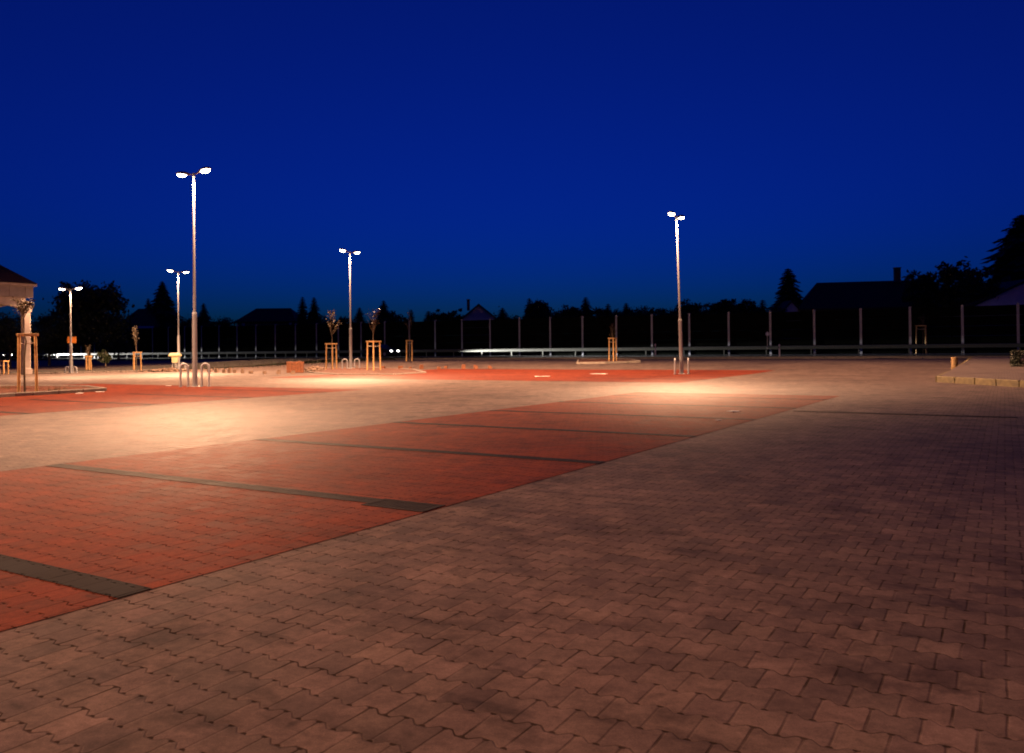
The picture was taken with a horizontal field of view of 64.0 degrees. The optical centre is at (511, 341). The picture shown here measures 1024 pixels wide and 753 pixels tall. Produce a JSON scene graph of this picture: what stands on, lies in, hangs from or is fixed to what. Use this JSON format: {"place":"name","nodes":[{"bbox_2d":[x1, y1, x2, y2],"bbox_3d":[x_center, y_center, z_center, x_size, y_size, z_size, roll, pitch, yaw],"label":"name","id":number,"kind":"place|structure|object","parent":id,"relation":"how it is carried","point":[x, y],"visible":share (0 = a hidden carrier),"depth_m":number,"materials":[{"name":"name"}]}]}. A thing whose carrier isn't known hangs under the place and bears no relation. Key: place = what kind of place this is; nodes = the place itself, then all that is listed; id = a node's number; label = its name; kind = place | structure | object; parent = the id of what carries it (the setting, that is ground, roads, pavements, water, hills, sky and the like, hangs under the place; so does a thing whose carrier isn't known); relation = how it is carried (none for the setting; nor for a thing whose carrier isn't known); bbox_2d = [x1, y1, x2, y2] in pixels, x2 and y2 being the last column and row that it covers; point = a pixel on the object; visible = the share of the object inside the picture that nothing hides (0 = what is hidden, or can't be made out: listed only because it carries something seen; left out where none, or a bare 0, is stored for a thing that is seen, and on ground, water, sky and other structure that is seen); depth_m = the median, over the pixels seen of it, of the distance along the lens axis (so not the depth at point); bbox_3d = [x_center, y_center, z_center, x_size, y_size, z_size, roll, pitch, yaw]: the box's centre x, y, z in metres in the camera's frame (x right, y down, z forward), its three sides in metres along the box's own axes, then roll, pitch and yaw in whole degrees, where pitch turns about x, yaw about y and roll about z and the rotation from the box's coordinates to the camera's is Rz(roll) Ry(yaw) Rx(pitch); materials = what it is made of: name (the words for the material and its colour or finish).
{"place":"outdoors","nodes":[
{"label":"outdoors","id":0,"kind":"place"},
{"bbox_2d":[0,384,363,415],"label":"red paving","id":1,"kind":"structure","parent":0,"point":[116,394],"depth_m":26.17,"materials":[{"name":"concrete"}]},
{"bbox_2d":[0,385,106,397],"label":"kerb","id":2,"kind":"structure","parent":1,"relation":"on","point":[93,389],"depth_m":28.63,"materials":[{"name":"concrete"}]},
{"bbox_2d":[0,386,88,392],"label":"planting bed","id":3,"kind":"object","parent":2,"relation":"in","point":[6,389],"visible":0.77,"depth_m":30.04,"materials":[{"name":"brown plant"}]},
{"bbox_2d":[10,296,34,391],"bbox_3d":[-16.490,0.154,27.650,0.736,3.324,0.587,0,-1,-16],"label":"young tree","id":4,"kind":"object","parent":3,"relation":"on","point":[23,309],"visible":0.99,"depth_m":27.64,"materials":[{"name":"brown plant"}]},
{"bbox_2d":[16,333,38,391],"bbox_3d":[-16.454,0.824,27.567,0.751,2.181,0.653,-1,-1,0],"label":"tree stake frame","id":5,"kind":"object","parent":3,"relation":"on","point":[19,335],"visible":0.83,"depth_m":27.76,"materials":[{"name":"brown wood"}]},
{"bbox_2d":[29,399,153,404],"bbox_3d":[-12.195,1.735,23.541,6.000,0.001,0.220,-1,-1,31],"label":"dark paving line","id":6,"kind":"object","parent":1,"relation":"on","point":[95,402],"visible":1,"depth_m":23.18,"materials":[{"name":"grey concrete"}]},
{"bbox_2d":[179,363,188,386],"bbox_3d":[-13.256,1.406,33.137,0.430,1.072,0.150,0,-1,-18],"label":"guard hoop","id":7,"kind":"object","parent":1,"relation":"on","point":[180,373],"visible":0.82,"depth_m":33.09,"materials":[{"name":"metal"}]},
{"bbox_2d":[176,166,211,386],"bbox_3d":[-12.916,-2.487,33.297,2.028,9.053,0.452,-1,-1,26],"label":"street lamp","id":8,"kind":"object","parent":1,"relation":"on","point":[206,169],"visible":0.97,"depth_m":33.23,"materials":[{"name":"metal"}]},
{"bbox_2d":[142,394,251,397],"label":"dark paving line","id":9,"kind":"object","parent":1,"relation":"on","point":[191,395],"visible":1,"depth_m":26.40,"materials":[{"name":"grey concrete"}]},
{"bbox_2d":[200,363,209,386],"bbox_3d":[-12.496,1.400,33.385,0.430,1.072,0.150,0,-1,-18],"label":"guard hoop","id":10,"kind":"object","parent":1,"relation":"on","point":[207,364],"visible":0.88,"depth_m":33.35,"materials":[{"name":"metal"}]},
{"bbox_2d":[0,355,430,373],"bbox_3d":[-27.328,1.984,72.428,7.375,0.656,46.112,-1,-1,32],"label":"earth bank","id":11,"kind":"structure","parent":0,"point":[244,363],"depth_m":73.23,"materials":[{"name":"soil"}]},
{"bbox_2d":[85,356,91,369],"bbox_3d":[-32.041,1.763,61.989,0.377,1.345,0.377,-1,-1,0],"label":"tree stake frame","id":12,"kind":"object","parent":11,"relation":"on","point":[90,364],"visible":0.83,"depth_m":61.95,"materials":[{"name":"brown wood"}]},
{"bbox_2d":[96,349,112,365],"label":"bush","id":13,"kind":"object","parent":11,"relation":"on","point":[105,357],"visible":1,"depth_m":77.71,"materials":[{"name":"green plant"}]},
{"bbox_2d":[131,325,137,369],"bbox_3d":[-29.103,0.559,63.276,0.498,3.650,0.770,-1,-1,-9],"label":"young tree","id":14,"kind":"object","parent":11,"relation":"on","point":[135,334],"visible":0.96,"depth_m":63.30,"materials":[{"name":"brown plant"}]},
{"bbox_2d":[132,352,141,369],"bbox_3d":[-29.039,1.646,63.213,0.749,1.674,0.651,-1,-1,0],"label":"tree stake frame","id":15,"kind":"object","parent":11,"relation":"on","point":[134,356],"visible":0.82,"depth_m":63.43,"materials":[{"name":"brown wood"}]},
{"bbox_2d":[167,269,188,368],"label":"street lamp","id":16,"kind":"object","parent":11,"relation":"on","point":[178,336],"visible":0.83,"depth_m":65.93,"materials":[{"name":"metal"}]},
{"bbox_2d":[0,392,837,630],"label":"red paving","id":17,"kind":"structure","parent":0,"point":[151,533],"depth_m":8.63,"materials":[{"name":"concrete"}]},
{"bbox_2d":[0,554,149,597],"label":"dark paving line","id":18,"kind":"object","parent":17,"relation":"on","point":[88,582],"visible":1,"depth_m":5.09,"materials":[{"name":"grey concrete"}]},
{"bbox_2d":[46,464,380,502],"bbox_3d":[-3.509,1.510,8.929,5.273,0.001,0.220,-1,-1,31],"label":"dark paving line","id":19,"kind":"object","parent":17,"relation":"on","point":[256,487],"visible":1,"depth_m":8.61,"materials":[{"name":"grey concrete"}]},
{"bbox_2d":[361,498,445,511],"bbox_3d":[-0.978,1.482,7.362,0.700,0.030,0.340,-1,-1,31],"label":"dark paving strip","id":20,"kind":"object","parent":17,"relation":"on","point":[404,505],"visible":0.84,"depth_m":7.34,"materials":[{"name":"concrete"}]},
{"bbox_2d":[255,438,604,463],"bbox_3d":[-1.476,1.513,11.499,5.980,0.001,0.220,-1,-1,31],"label":"dark paving line","id":21,"kind":"object","parent":17,"relation":"on","point":[469,453],"visible":1,"depth_m":11.20,"materials":[{"name":"grey concrete"}]},
{"bbox_2d":[392,422,693,436],"bbox_3d":[0.291,1.520,14.311,5.980,0.001,0.220,-1,-1,31],"label":"dark paving line","id":22,"kind":"object","parent":17,"relation":"on","point":[550,429],"visible":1,"depth_m":14.08,"materials":[{"name":"grey concrete"}]},
{"bbox_2d":[488,410,754,419],"bbox_3d":[2.063,1.527,17.131,5.980,0.001,0.220,-1,-1,31],"label":"dark paving line","id":23,"kind":"object","parent":17,"relation":"on","point":[624,414],"visible":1,"depth_m":16.83,"materials":[{"name":"grey concrete"}]},
{"bbox_2d":[560,401,785,407],"bbox_3d":[3.793,1.534,19.883,5.980,0.001,0.220,-1,-1,31],"label":"dark paving line","id":24,"kind":"object","parent":17,"relation":"on","point":[674,404],"visible":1,"depth_m":19.52,"materials":[{"name":"grey concrete"}]},
{"bbox_2d":[627,395,826,399],"bbox_3d":[5.550,1.541,22.678,5.980,0.001,0.220,-1,-1,31],"label":"dark paving line","id":25,"kind":"object","parent":17,"relation":"on","point":[726,397],"visible":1,"depth_m":22.43,"materials":[{"name":"grey concrete"}]},
{"bbox_2d":[4,353,1009,358],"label":"road","id":26,"kind":"structure","parent":0,"point":[580,355],"depth_m":80.44,"materials":[{"name":"grey asphalt"}]},
{"bbox_2d":[363,344,399,356],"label":"car","id":27,"kind":"object","parent":26,"relation":"on","point":[386,349],"visible":0.92,"depth_m":97.53,"materials":[{"name":"paint"}]},
{"bbox_2d":[0,359,1023,752],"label":"grey paving","id":28,"kind":"structure","parent":0,"point":[844,573],"depth_m":4.56,"materials":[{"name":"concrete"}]},
{"bbox_2d":[0,265,36,374],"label":"canopy pavilion","id":29,"kind":"structure","parent":28,"relation":"on","point":[15,285],"depth_m":55.99,"materials":[{"name":"stone"}]},
{"bbox_2d":[0,312,48,367],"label":"broadleaf tree","id":30,"kind":"object","parent":28,"relation":"on","point":[8,339],"visible":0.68,"depth_m":83.30,"materials":[{"name":"green plant"}]},
{"bbox_2d":[59,286,82,372],"bbox_3d":[-31.476,-0.727,58.425,2.029,6.379,0.405,-1,-1,13],"label":"street lamp","id":31,"kind":"object","parent":28,"relation":"on","point":[70,344],"visible":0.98,"depth_m":58.36,"materials":[{"name":"metal"}]},
{"bbox_2d":[0,361,322,373],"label":"kerb","id":32,"kind":"structure","parent":28,"relation":"on","point":[83,371],"depth_m":59.79,"materials":[{"name":"concrete"}]},
{"bbox_2d":[137,367,191,371],"bbox_3d":[-25.432,2.102,60.194,4.267,0.458,1.470,-1,-1,0],"label":"rubble pile","id":33,"kind":"object","parent":28,"relation":"on","point":[171,369],"visible":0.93,"depth_m":59.80,"materials":[{"name":"stone"}]},
{"bbox_2d":[286,361,303,372],"bbox_3d":[-14.098,1.654,53.304,1.064,0.754,0.536,-1,-1,-8],"label":"brick stack","id":34,"kind":"object","parent":28,"relation":"on","point":[297,367],"visible":0.98,"depth_m":53.07,"materials":[{"name":"orange brick"}]},
{"bbox_2d":[312,367,419,373],"bbox_3d":[-9.999,1.886,54.971,7.015,0.187,17.942,0,-1,-12],"label":"planting bed","id":35,"kind":"object","parent":28,"relation":"on","point":[360,370],"visible":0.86,"depth_m":50.90,"materials":[{"name":"brown plant"}]},
{"bbox_2d":[304,366,326,371],"bbox_3d":[-13.176,1.885,55.010,2.106,0.507,2.114,0,-1,-39],"label":"rubble pile","id":36,"kind":"object","parent":35,"relation":"on","point":[314,368],"visible":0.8,"depth_m":54.78,"materials":[{"name":"stone"}]},
{"bbox_2d":[325,343,336,368],"bbox_3d":[-12.548,1.118,57.084,0.868,1.989,0.754,0,-1,-20],"label":"tree stake frame","id":37,"kind":"object","parent":35,"relation":"on","point":[326,344],"visible":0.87,"depth_m":57.22,"materials":[{"name":"brown wood"}]},
{"bbox_2d":[325,309,341,368],"bbox_3d":[-12.483,-0.144,57.167,1.017,4.313,0.834,-1,-1,8],"label":"young tree","id":38,"kind":"object","parent":35,"relation":"on","point":[331,318],"visible":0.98,"depth_m":57.15,"materials":[{"name":"brown plant"}]},
{"bbox_2d":[339,248,359,368],"bbox_3d":[-11.127,-2.135,56.409,0.452,8.411,2.028,-1,-1,26],"label":"street lamp","id":39,"kind":"object","parent":35,"relation":"on","point":[350,328],"visible":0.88,"depth_m":56.33,"materials":[{"name":"metal"}]},
{"bbox_2d":[365,308,379,340],"bbox_3d":[-8.699,-0.100,51.463,0.803,4.044,0.989,0,-1,-24],"label":"young tree","id":40,"kind":"object","parent":35,"relation":"on","point":[374,322],"visible":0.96,"depth_m":51.49,"materials":[{"name":"brown plant"}]},
{"bbox_2d":[366,341,380,369],"bbox_3d":[-8.677,0.991,51.357,0.957,2.060,0.831,-1,-1,-8],"label":"tree stake frame","id":41,"kind":"object","parent":35,"relation":"on","point":[373,346],"visible":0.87,"depth_m":51.61,"materials":[{"name":"brown wood"}]},
{"bbox_2d":[308,367,426,374],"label":"kerb","id":42,"kind":"structure","parent":28,"relation":"on","point":[371,373],"depth_m":47.83,"materials":[{"name":"concrete"}]},
{"bbox_2d":[576,359,640,363],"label":"kerb","id":43,"kind":"structure","parent":28,"relation":"on","point":[612,362],"depth_m":61.92,"materials":[{"name":"concrete"}]},
{"bbox_2d":[579,359,635,361],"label":"planting bed","id":44,"kind":"object","parent":43,"relation":"in","point":[592,360],"visible":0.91,"depth_m":65.55,"materials":[{"name":"brown plant"}]},
{"bbox_2d":[608,338,616,360],"bbox_3d":[7.794,0.720,63.188,0.721,2.014,0.627,-1,-1,0],"label":"tree stake frame","id":45,"kind":"object","parent":44,"relation":"on","point":[613,348],"visible":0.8,"depth_m":63.40,"materials":[{"name":"brown wood"}]},
{"bbox_2d":[805,411,1017,417],"bbox_3d":[7.793,1.462,16.523,4.100,0.001,0.160,-1,-1,31],"label":"dark paving line","id":46,"kind":"object","parent":28,"relation":"on","point":[909,414],"visible":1,"depth_m":16.35,"materials":[{"name":"grey concrete"}]},
{"bbox_2d":[951,357,957,369],"bbox_3d":[22.703,1.196,42.021,0.330,0.783,0.322,-1,-1,0],"label":"wooden post","id":47,"kind":"object","parent":28,"relation":"on","point":[954,362],"visible":0.71,"depth_m":41.89,"materials":[{"name":"brown wood"}]},
{"bbox_2d":[935,357,1023,386],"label":"kerb","id":48,"kind":"structure","parent":28,"relation":"on","point":[984,381],"depth_m":28.21,"materials":[{"name":"concrete"}]},
{"bbox_2d":[0,355,1023,360],"bbox_3d":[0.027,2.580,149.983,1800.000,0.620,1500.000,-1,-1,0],"label":"ground","id":49,"kind":"structure","parent":0,"point":[182,359],"depth_m":88.49,"materials":[{"name":"soil"}]},
{"bbox_2d":[17,312,78,364],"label":"broadleaf tree","id":50,"kind":"object","parent":49,"relation":"on","point":[55,335],"visible":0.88,"depth_m":91.39,"materials":[{"name":"green plant"}]},
{"bbox_2d":[42,280,134,361],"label":"broadleaf tree","id":51,"kind":"object","parent":49,"relation":"on","point":[93,319],"visible":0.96,"depth_m":94.50,"materials":[{"name":"green plant"}]},
{"bbox_2d":[94,313,145,359],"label":"broadleaf tree","id":52,"kind":"object","parent":49,"relation":"on","point":[119,343],"visible":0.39,"depth_m":117.60,"materials":[{"name":"green plant"}]},
{"bbox_2d":[120,309,161,358],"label":"house","id":53,"kind":"structure","parent":49,"relation":"on","point":[147,318],"depth_m":133.49,"materials":[{"name":"tile"}]},
{"bbox_2d":[147,281,184,327],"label":"spruce tree","id":54,"kind":"object","parent":49,"relation":"on","point":[166,313],"visible":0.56,"depth_m":136.21,"materials":[{"name":"green plant"}]},
{"bbox_2d":[169,353,181,367],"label":"litter bin","id":55,"kind":"object","parent":49,"relation":"on","point":[174,356],"visible":0.78,"depth_m":65.65,"materials":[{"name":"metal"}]},
{"bbox_2d":[172,314,191,333],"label":"broadleaf tree","id":56,"kind":"object","parent":49,"relation":"on","point":[187,322],"visible":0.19,"depth_m":135.22,"materials":[{"name":"green plant"}]},
{"bbox_2d":[197,303,211,339],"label":"spruce tree","id":57,"kind":"object","parent":49,"relation":"on","point":[203,318],"visible":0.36,"depth_m":133.52,"materials":[{"name":"green plant"}]},
{"bbox_2d":[204,316,242,332],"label":"broadleaf tree","id":58,"kind":"object","parent":49,"relation":"on","point":[225,321],"visible":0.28,"depth_m":131.57,"materials":[{"name":"green plant"}]},
{"bbox_2d":[236,308,307,338],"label":"house","id":59,"kind":"structure","parent":49,"relation":"on","point":[269,316],"depth_m":139.09,"materials":[{"name":"black tile"}]},
{"bbox_2d":[292,296,307,324],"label":"spruce tree","id":60,"kind":"object","parent":49,"relation":"on","point":[301,315],"visible":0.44,"depth_m":127.64,"materials":[{"name":"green plant"}]},
{"bbox_2d":[304,299,323,344],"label":"spruce tree","id":61,"kind":"object","parent":49,"relation":"on","point":[313,314],"visible":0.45,"depth_m":126.61,"materials":[{"name":"green plant"}]},
{"bbox_2d":[313,313,342,337],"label":"broadleaf tree","id":62,"kind":"object","parent":49,"relation":"on","point":[323,321],"visible":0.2,"depth_m":123.47,"materials":[{"name":"green plant"}]},
{"bbox_2d":[337,316,354,323],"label":"broadleaf tree","id":63,"kind":"object","parent":49,"relation":"on","point":[344,320],"visible":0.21,"depth_m":125.23,"materials":[{"name":"green plant"}]},
{"bbox_2d":[353,307,366,322],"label":"spruce tree","id":64,"kind":"object","parent":49,"relation":"on","point":[359,318],"visible":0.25,"depth_m":119.77,"materials":[{"name":"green plant"}]},
{"bbox_2d":[369,310,402,322],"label":"broadleaf tree","id":65,"kind":"object","parent":49,"relation":"on","point":[394,318],"visible":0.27,"depth_m":118.17,"materials":[{"name":"green plant"}]},
{"bbox_2d":[375,301,399,343],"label":"spruce tree","id":66,"kind":"object","parent":49,"relation":"on","point":[383,313],"visible":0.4,"depth_m":117.59,"materials":[{"name":"green plant"}]},
{"bbox_2d":[406,340,412,360],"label":"tree stake frame","id":67,"kind":"object","parent":49,"relation":"on","point":[407,343],"visible":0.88,"depth_m":79.20,"materials":[{"name":"brown wood"}]},
{"bbox_2d":[425,309,453,320],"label":"broadleaf tree","id":68,"kind":"object","parent":49,"relation":"on","point":[443,316],"visible":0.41,"depth_m":112.40,"materials":[{"name":"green plant"}]},
{"bbox_2d":[448,308,463,320],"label":"broadleaf tree","id":69,"kind":"object","parent":49,"relation":"on","point":[455,316],"visible":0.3,"depth_m":115.70,"materials":[{"name":"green plant"}]},
{"bbox_2d":[460,299,495,342],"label":"house","id":70,"kind":"structure","parent":49,"relation":"on","point":[478,312],"depth_m":112.04,"materials":[{"name":"grey paint"}]},
{"bbox_2d":[494,307,508,334],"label":"spruce tree","id":71,"kind":"object","parent":49,"relation":"on","point":[502,315],"visible":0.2,"depth_m":107.73,"materials":[{"name":"green plant"}]},
{"bbox_2d":[5,303,1023,358],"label":"noise barrier","id":72,"kind":"object","parent":49,"relation":"on","point":[965,324],"visible":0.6,"depth_m":85.12,"materials":[{"name":"metal"}]},
{"bbox_2d":[13,343,1023,358],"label":"guardrail","id":73,"kind":"object","parent":49,"relation":"on","point":[909,346],"visible":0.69,"depth_m":82.17,"materials":[{"name":"metal"}]},
{"bbox_2d":[522,299,554,318],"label":"broadleaf tree","id":74,"kind":"object","parent":49,"relation":"on","point":[537,309],"visible":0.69,"depth_m":104.82,"materials":[{"name":"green plant"}]},
{"bbox_2d":[557,304,587,325],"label":"broadleaf tree","id":75,"kind":"object","parent":49,"relation":"on","point":[572,312],"visible":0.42,"depth_m":103.34,"materials":[{"name":"green plant"}]},
{"bbox_2d":[578,297,592,316],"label":"spruce tree","id":76,"kind":"object","parent":49,"relation":"on","point":[584,307],"visible":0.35,"depth_m":102.74,"materials":[{"name":"green plant"}]},
{"bbox_2d":[587,307,614,316],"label":"broadleaf tree","id":77,"kind":"object","parent":49,"relation":"on","point":[598,312],"visible":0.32,"depth_m":101.60,"materials":[{"name":"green plant"}]},
{"bbox_2d":[603,304,614,324],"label":"spruce tree","id":78,"kind":"object","parent":49,"relation":"on","point":[608,313],"visible":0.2,"depth_m":100.80,"materials":[{"name":"green plant"}]},
{"bbox_2d":[619,303,637,340],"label":"spruce tree","id":79,"kind":"object","parent":49,"relation":"on","point":[626,311],"visible":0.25,"depth_m":99.71,"materials":[{"name":"green plant"}]},
{"bbox_2d":[615,306,647,316],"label":"broadleaf tree","id":80,"kind":"object","parent":49,"relation":"on","point":[638,313],"visible":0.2,"depth_m":100.41,"materials":[{"name":"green plant"}]},
{"bbox_2d":[277,356,1022,359],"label":"kerb","id":81,"kind":"structure","parent":49,"relation":"on","point":[829,357],"depth_m":69.54,"materials":[{"name":"concrete"}]},
{"bbox_2d":[643,307,672,323],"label":"broadleaf tree","id":82,"kind":"object","parent":49,"relation":"on","point":[659,311],"visible":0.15,"depth_m":97.79,"materials":[{"name":"green plant"}]},
{"bbox_2d":[670,298,707,314],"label":"broadleaf tree","id":83,"kind":"object","parent":49,"relation":"on","point":[692,309],"visible":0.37,"depth_m":95.31,"materials":[{"name":"green plant"}]},
{"bbox_2d":[701,299,738,322],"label":"broadleaf tree","id":84,"kind":"object","parent":49,"relation":"on","point":[724,306],"visible":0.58,"depth_m":93.49,"materials":[{"name":"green plant"}]},
{"bbox_2d":[726,298,760,321],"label":"broadleaf tree","id":85,"kind":"object","parent":49,"relation":"on","point":[744,306],"visible":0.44,"depth_m":92.48,"materials":[{"name":"green plant"}]},
{"bbox_2d":[756,299,768,312],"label":"spruce tree","id":86,"kind":"object","parent":49,"relation":"on","point":[763,308],"visible":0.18,"depth_m":91.87,"materials":[{"name":"green plant"}]},
{"bbox_2d":[767,268,803,309],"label":"spruce tree","id":87,"kind":"object","parent":49,"relation":"on","point":[788,291],"visible":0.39,"depth_m":93.59,"materials":[{"name":"green plant"}]},
{"bbox_2d":[774,300,800,338],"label":"house","id":88,"kind":"structure","parent":49,"relation":"on","point":[790,306],"depth_m":90.03,"materials":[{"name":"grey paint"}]},
{"bbox_2d":[798,267,920,337],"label":"house","id":89,"kind":"structure","parent":49,"relation":"on","point":[836,296],"depth_m":89.79,"materials":[{"name":"tile"}]},
{"bbox_2d":[901,270,937,336],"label":"broadleaf tree","id":90,"kind":"object","parent":49,"relation":"on","point":[919,296],"visible":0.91,"depth_m":83.52,"materials":[{"name":"green plant"}]},
{"bbox_2d":[915,325,926,353],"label":"tree stake frame","id":91,"kind":"object","parent":49,"relation":"on","point":[925,337],"visible":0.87,"depth_m":70.20,"materials":[{"name":"brown wood"}]},
{"bbox_2d":[927,256,985,316],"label":"broadleaf tree","id":92,"kind":"object","parent":49,"relation":"on","point":[951,274],"visible":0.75,"depth_m":81.58,"materials":[{"name":"green plant"}]},
{"bbox_2d":[946,268,1003,305],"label":"broadleaf tree","id":93,"kind":"object","parent":49,"relation":"on","point":[971,289],"visible":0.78,"depth_m":79.13,"materials":[{"name":"green plant"}]},
{"bbox_2d":[939,279,1023,335],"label":"house","id":94,"kind":"structure","parent":49,"relation":"on","point":[1011,293],"depth_m":78.04,"materials":[{"name":"white paint"}]},
{"bbox_2d":[979,214,1023,281],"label":"spruce tree","id":95,"kind":"object","parent":49,"relation":"on","point":[1008,265],"visible":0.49,"depth_m":87.36,"materials":[{"name":"green plant"}]},
{"bbox_2d":[0,0,1023,353],"label":"sky","id":96,"kind":"structure","parent":0,"point":[492,154],"materials":[{"name":"blue"}]},
{"bbox_2d":[272,369,773,382],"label":"red paving","id":97,"kind":"structure","parent":0,"point":[664,376],"depth_m":43.02,"materials":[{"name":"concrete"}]},
{"bbox_2d":[668,211,684,373],"bbox_3d":[8.684,-2.396,42.490,0.544,8.589,2.030,-1,-1,31],"label":"street lamp","id":98,"kind":"object","parent":97,"relation":"on","point":[671,213],"visible":0.97,"depth_m":42.49,"materials":[{"name":"metal"}]},
{"bbox_2d":[941,357,1023,379],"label":"footpath","id":99,"kind":"structure","parent":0,"point":[989,367],"depth_m":34.63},
{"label":"planting bed","id":100,"kind":"structure","parent":0,"visible":0},
{"bbox_2d":[1009,350,1023,366],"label":"hedge","id":101,"kind":"object","parent":100,"relation":"on","point":[1016,357],"visible":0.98,"depth_m":37.59,"materials":[{"name":"green plant"}]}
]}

